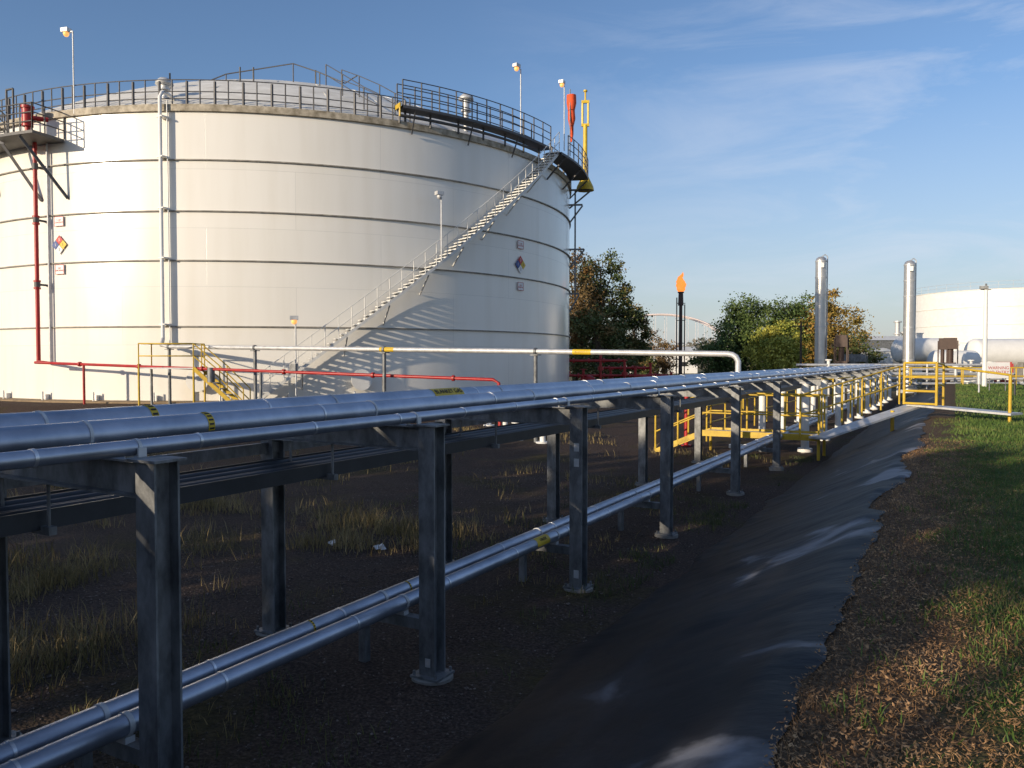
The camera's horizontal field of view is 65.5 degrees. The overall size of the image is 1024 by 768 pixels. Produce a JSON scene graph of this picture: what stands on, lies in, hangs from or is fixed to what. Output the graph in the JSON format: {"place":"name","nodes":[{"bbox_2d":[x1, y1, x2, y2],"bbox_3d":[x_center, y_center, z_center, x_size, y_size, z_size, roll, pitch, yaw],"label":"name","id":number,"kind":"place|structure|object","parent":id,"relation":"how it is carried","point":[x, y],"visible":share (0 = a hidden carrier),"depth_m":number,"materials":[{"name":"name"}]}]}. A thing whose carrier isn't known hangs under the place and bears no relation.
{"place":"outdoors","nodes":[
{"label":"outdoors","id":0,"kind":"place"},
{"bbox_2d":[8,427,769,767],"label":"dry grass","id":1,"kind":"structure","parent":0,"point":[74,575],"depth_m":9.56,"materials":[{"name":"plant"}]},
{"bbox_2d":[0,366,1023,767],"bbox_3d":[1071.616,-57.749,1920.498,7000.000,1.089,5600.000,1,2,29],"label":"ground","id":2,"kind":"structure","parent":0,"point":[466,710],"depth_m":7.88,"materials":[{"name":"soil"}]},
{"bbox_2d":[138,343,250,405],"bbox_3d":[-12.295,-0.154,31.060,4.091,2.872,1.180,0,2,0],"label":"yellow access stair","id":3,"kind":"object","parent":2,"relation":"on","point":[215,387],"visible":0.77,"depth_m":30.50,"materials":[{"name":"metal"}]},
{"bbox_2d":[0,27,593,403],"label":"storage tank","id":4,"kind":"object","parent":2,"relation":"on","point":[246,212],"visible":0.98,"depth_m":34.26,"materials":[{"name":"metal"}]},
{"bbox_2d":[328,540,385,549],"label":"paper scraps","id":5,"kind":"object","parent":2,"relation":"on","point":[376,546],"visible":0.7,"depth_m":10.94,"materials":[{"name":"white paper"}]},
{"bbox_2d":[34,360,690,446],"bbox_3d":[-7.563,0.350,28.900,27.840,2.700,0.772,1,2,21],"label":"fire water line","id":6,"kind":"object","parent":2,"relation":"on","point":[293,368],"visible":0.73,"depth_m":29.56,"materials":[{"name":"red paint"}]},
{"bbox_2d":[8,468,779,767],"bbox_3d":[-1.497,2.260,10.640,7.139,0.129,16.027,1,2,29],"label":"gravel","id":7,"kind":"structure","parent":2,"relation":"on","point":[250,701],"depth_m":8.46,"materials":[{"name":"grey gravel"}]},
{"bbox_2d":[15,453,814,767],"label":"weeds","id":8,"kind":"object","parent":2,"relation":"on","point":[639,555],"visible":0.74,"depth_m":9.24,"materials":[{"name":"green plant"}]},
{"bbox_2d":[0,364,896,767],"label":"pipe rack","id":9,"kind":"object","parent":2,"relation":"on","point":[152,492],"visible":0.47,"depth_m":6.49,"materials":[{"name":"metal"}]},
{"bbox_2d":[0,364,873,426],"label":"insulated pipeline","id":10,"kind":"object","parent":9,"relation":"on","point":[34,418],"visible":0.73,"depth_m":6.31,"materials":[{"name":"metal"}]},
{"bbox_2d":[0,392,877,764],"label":"insulated pipeline","id":11,"kind":"object","parent":9,"relation":"on","point":[18,746],"visible":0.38,"depth_m":5.63,"materials":[{"name":"metal"}]},
{"bbox_2d":[0,365,881,451],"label":"insulated pipeline","id":12,"kind":"object","parent":9,"relation":"on","point":[27,437],"visible":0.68,"depth_m":5.73,"materials":[{"name":"metal"}]},
{"bbox_2d":[0,391,882,767],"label":"insulated pipeline","id":13,"kind":"object","parent":9,"relation":"on","point":[78,745],"visible":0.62,"depth_m":5.48,"materials":[{"name":"metal"}]},
{"bbox_2d":[0,366,888,470],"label":"insulated pipeline","id":14,"kind":"object","parent":9,"relation":"on","point":[28,458],"visible":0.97,"depth_m":5.17,"materials":[{"name":"metal"}]},
{"bbox_2d":[160,337,740,441],"bbox_3d":[-4.194,-0.002,27.383,23.728,3.498,0.346,1,2,29],"label":"vapour line","id":15,"kind":"object","parent":2,"relation":"on","point":[384,350],"visible":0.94,"depth_m":26.13,"materials":[{"name":"metal"}]},
{"bbox_2d":[536,436,546,443],"bbox_3d":[0.950,1.393,24.655,0.440,0.880,0.440,1,2,29],"label":"capped pipe stub","id":16,"kind":"object","parent":2,"relation":"on","point":[542,440],"visible":0.19,"depth_m":24.58,"materials":[{"name":"white paint"}]},
{"bbox_2d":[569,247,607,380],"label":"deciduous tree","id":17,"kind":"object","parent":2,"relation":"on","point":[580,303],"visible":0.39,"depth_m":86.89,"materials":[{"name":"green plant"}]},
{"bbox_2d":[569,299,647,379],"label":"deciduous tree","id":18,"kind":"object","parent":2,"relation":"on","point":[610,331],"visible":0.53,"depth_m":82.58,"materials":[{"name":"green plant"}]},
{"bbox_2d":[571,247,648,372],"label":"deciduous tree","id":19,"kind":"object","parent":2,"relation":"on","point":[625,290],"visible":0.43,"depth_m":90.77,"materials":[{"name":"green plant"}]},
{"bbox_2d":[569,355,673,380],"bbox_3d":[7.150,-0.637,53.356,7.300,3.150,2.040,0,2,0],"label":"fire water manifold","id":20,"kind":"object","parent":2,"relation":"on","point":[600,375],"visible":0.54,"depth_m":53.41,"materials":[{"name":"red paint"}]},
{"bbox_2d":[604,297,654,377],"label":"deciduous tree","id":21,"kind":"object","parent":2,"relation":"on","point":[646,334],"visible":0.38,"depth_m":92.78,"materials":[{"name":"green plant"}]},
{"bbox_2d":[629,303,654,365],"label":"deciduous tree","id":22,"kind":"object","parent":2,"relation":"on","point":[635,335],"visible":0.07,"depth_m":103.78,"materials":[{"name":"green plant"}]},
{"bbox_2d":[629,332,661,373],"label":"deciduous tree","id":23,"kind":"object","parent":2,"relation":"on","point":[649,360],"visible":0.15,"depth_m":110.05,"materials":[{"name":"green plant"}]},
{"bbox_2d":[643,330,678,375],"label":"deciduous tree","id":24,"kind":"object","parent":2,"relation":"on","point":[663,364],"visible":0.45,"depth_m":119.88,"materials":[{"name":"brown plant"}]},
{"bbox_2d":[676,273,685,374],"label":"flare stack","id":25,"kind":"object","parent":2,"relation":"on","point":[680,284],"visible":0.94,"depth_m":69.77,"materials":[{"name":"black metal"}]},
{"bbox_2d":[423,383,945,767],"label":"containment liner","id":26,"kind":"object","parent":2,"relation":"on","point":[705,658],"visible":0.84,"depth_m":5.49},
{"bbox_2d":[569,337,827,367],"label":"distant treeline","id":27,"kind":"object","parent":2,"relation":"on","point":[694,345],"visible":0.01,"depth_m":256.29,"materials":[{"name":"green plant"}]},
{"bbox_2d":[686,336,747,373],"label":"deciduous tree","id":28,"kind":"object","parent":2,"relation":"on","point":[719,367],"visible":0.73,"depth_m":102.93,"materials":[{"name":"green plant"}]},
{"bbox_2d":[694,291,793,371],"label":"deciduous tree","id":29,"kind":"object","parent":2,"relation":"on","point":[742,321],"visible":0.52,"depth_m":105.81,"materials":[{"name":"green plant"}]},
{"bbox_2d":[740,318,812,370],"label":"deciduous tree","id":30,"kind":"object","parent":2,"relation":"on","point":[778,353],"visible":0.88,"depth_m":92.45,"materials":[{"name":"green plant"}]},
{"bbox_2d":[760,294,828,369],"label":"deciduous tree","id":31,"kind":"object","parent":2,"relation":"on","point":[797,311],"visible":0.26,"depth_m":105.82,"materials":[{"name":"green plant"}]},
{"bbox_2d":[792,322,809,367],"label":"utility pole","id":32,"kind":"object","parent":2,"relation":"on","point":[800,326],"visible":0.83,"depth_m":79.83,"materials":[{"name":"brown wood"}]},
{"bbox_2d":[789,290,814,367],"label":"deciduous tree","id":33,"kind":"object","parent":2,"relation":"on","point":[809,297],"visible":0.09,"depth_m":108.90,"materials":[{"name":"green plant"}]},
{"bbox_2d":[810,254,827,393],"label":"fittings","id":34,"kind":"object","parent":2,"relation":"on","point":[821,265],"visible":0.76,"depth_m":59.74,"materials":[{"name":"silver metal"}]},
{"bbox_2d":[814,257,826,388],"bbox_3d":[23.200,-4.418,59.892,0.800,10.300,0.800,1,2,29],"label":"vessel","id":35,"kind":"object","parent":2,"relation":"on","point":[820,320],"visible":0.84,"depth_m":59.55,"materials":[{"name":"silver metal"}]},
{"bbox_2d":[793,284,882,367],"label":"deciduous tree","id":36,"kind":"object","parent":2,"relation":"on","point":[836,314],"visible":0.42,"depth_m":104.43,"materials":[{"name":"brown plant"}]},
{"bbox_2d":[654,362,1022,460],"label":"yellow crossover walkway","id":37,"kind":"structure","parent":2,"relation":"on","point":[817,436],"depth_m":21.61,"materials":[{"name":"paint"}]},
{"bbox_2d":[834,335,848,393],"bbox_3d":[24.800,-1.469,59.983,0.960,4.400,0.960,1,2,29],"label":"process skid","id":38,"kind":"object","parent":2,"relation":"on","point":[841,342],"visible":0.48,"depth_m":59.72,"materials":[{"name":"metal"}]},
{"bbox_2d":[830,330,886,380],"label":"deciduous tree","id":39,"kind":"object","parent":2,"relation":"on","point":[854,348],"visible":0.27,"depth_m":94.86,"materials":[{"name":"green plant"}]},
{"bbox_2d":[833,348,892,376],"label":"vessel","id":40,"kind":"structure","parent":2,"relation":"on","point":[888,359],"depth_m":102.46,"materials":[{"name":"paint"}]},
{"bbox_2d":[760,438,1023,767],"bbox_3d":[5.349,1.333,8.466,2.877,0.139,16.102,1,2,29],"label":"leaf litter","id":41,"kind":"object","parent":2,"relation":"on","point":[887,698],"visible":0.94,"depth_m":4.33,"materials":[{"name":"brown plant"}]},
{"bbox_2d":[893,321,902,335],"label":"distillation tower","id":42,"kind":"structure","parent":2,"relation":"on","point":[897,329],"depth_m":298.73,"materials":[{"name":"white metal"}]},
{"bbox_2d":[898,258,916,392],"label":"fittings","id":43,"kind":"object","parent":2,"relation":"on","point":[911,269],"visible":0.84,"depth_m":61.25,"materials":[{"name":"silver metal"}]},
{"bbox_2d":[902,260,915,389],"bbox_3d":[30.600,-4.415,61.392,0.800,10.200,0.800,1,2,29],"label":"vessel","id":44,"kind":"object","parent":2,"relation":"on","point":[908,321],"visible":0.84,"depth_m":61.06,"materials":[{"name":"silver metal"}]},
{"bbox_2d":[796,359,1023,397],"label":"pipe manifold","id":45,"kind":"object","parent":2,"relation":"on","point":[962,377],"visible":0.34,"depth_m":53.42,"materials":[{"name":"white paint"}]},
{"bbox_2d":[891,333,938,387],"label":"horizontal storage vessel","id":46,"kind":"object","parent":2,"relation":"on","point":[924,347],"visible":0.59,"depth_m":71.19,"materials":[{"name":"white paint"}]},
{"bbox_2d":[814,383,1023,767],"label":"berm grass","id":47,"kind":"structure","parent":2,"relation":"on","point":[990,429],"depth_m":8.01,"materials":[{"name":"green plant"}]},
{"bbox_2d":[937,338,947,381],"bbox_3d":[30.800,-1.226,56.989,0.630,4.100,0.630,1,2,29],"label":"process skid","id":48,"kind":"object","parent":2,"relation":"on","point":[942,344],"visible":0.49,"depth_m":56.79,"materials":[{"name":"metal"}]},
{"bbox_2d":[944,338,958,381],"bbox_3d":[33.000,-1.369,59.986,1.070,4.200,0.960,1,2,29],"label":"process skid","id":49,"kind":"object","parent":2,"relation":"on","point":[953,343],"visible":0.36,"depth_m":59.62,"materials":[{"name":"metal"}]},
{"bbox_2d":[927,349,980,385],"bbox_3d":[35.500,-1.279,63.991,3.990,3.770,1.800,0,2,0],"label":"horizontal storage vessel","id":50,"kind":"object","parent":2,"relation":"on","point":[964,356],"visible":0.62,"depth_m":63.24,"materials":[{"name":"white paint"}]},
{"bbox_2d":[915,280,1023,377],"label":"storage tank","id":51,"kind":"object","parent":2,"relation":"on","point":[958,315],"visible":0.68,"depth_m":111.69,"materials":[{"name":"white metal"}]},
{"bbox_2d":[977,372,981,392],"bbox_3d":[22.300,0.393,38.031,0.200,2.045,0.200,1,2,29],"label":"marker post","id":52,"kind":"object","parent":2,"relation":"on","point":[979,376],"visible":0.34,"depth_m":37.95,"materials":[{"name":"white plastic"}]},
{"bbox_2d":[979,284,990,386],"bbox_3d":[27.276,-2.308,45.964,0.604,6.950,0.500,1,2,29],"label":"light pole","id":53,"kind":"object","parent":2,"relation":"on","point":[985,288],"visible":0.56,"depth_m":45.84,"materials":[{"name":"white metal"}]},
{"bbox_2d":[964,339,1023,381],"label":"horizontal storage vessel","id":54,"kind":"object","parent":2,"relation":"on","point":[1005,350],"visible":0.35,"depth_m":66.89,"materials":[{"name":"white paint"}]},
{"bbox_2d":[987,362,1009,390],"bbox_3d":[24.400,0.129,40.004,1.150,2.450,0.099,0,2,0],"label":"warning sign","id":55,"kind":"object","parent":2,"relation":"on","point":[1002,367],"visible":0.79,"depth_m":39.93,"materials":[{"name":"metal"}]},
{"bbox_2d":[996,362,1013,381],"bbox_3d":[35.800,-0.407,58.016,1.180,2.400,1.180,1,2,29],"label":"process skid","id":56,"kind":"object","parent":2,"relation":"on","point":[1011,365],"visible":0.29,"depth_m":57.32,"materials":[{"name":"red metal"}]},
{"bbox_2d":[1013,379,1016,395],"bbox_3d":[21.800,0.210,34.523,0.120,0.830,0.120,1,2,29],"label":"marker post","id":57,"kind":"object","parent":2,"relation":"on","point":[1014,380],"visible":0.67,"depth_m":34.49,"materials":[{"name":"grey metal"}]},
{"bbox_2d":[0,0,1023,345],"label":"sky","id":58,"kind":"structure","parent":0,"point":[733,145],"materials":[{"name":"blue"}]},
{"bbox_2d":[630,347,696,372],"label":"metal shed","id":59,"kind":"structure","parent":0,"point":[691,369],"depth_m":145.98,"materials":[{"name":"white paint"}]},
{"bbox_2d":[647,313,719,345],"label":"arch bridge","id":60,"kind":"structure","parent":0,"point":[693,319],"depth_m":707.97,"materials":[{"name":"metal"}]},
{"bbox_2d":[844,354,867,363],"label":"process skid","id":61,"kind":"object","parent":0,"point":[855,358],"visible":0.25,"depth_m":65.47,"materials":[{"name":"metal"}]},
{"bbox_2d":[855,336,902,366],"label":"metal shed","id":62,"kind":"structure","parent":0,"point":[885,341],"depth_m":184.82,"materials":[{"name":"metal"}]}
]}

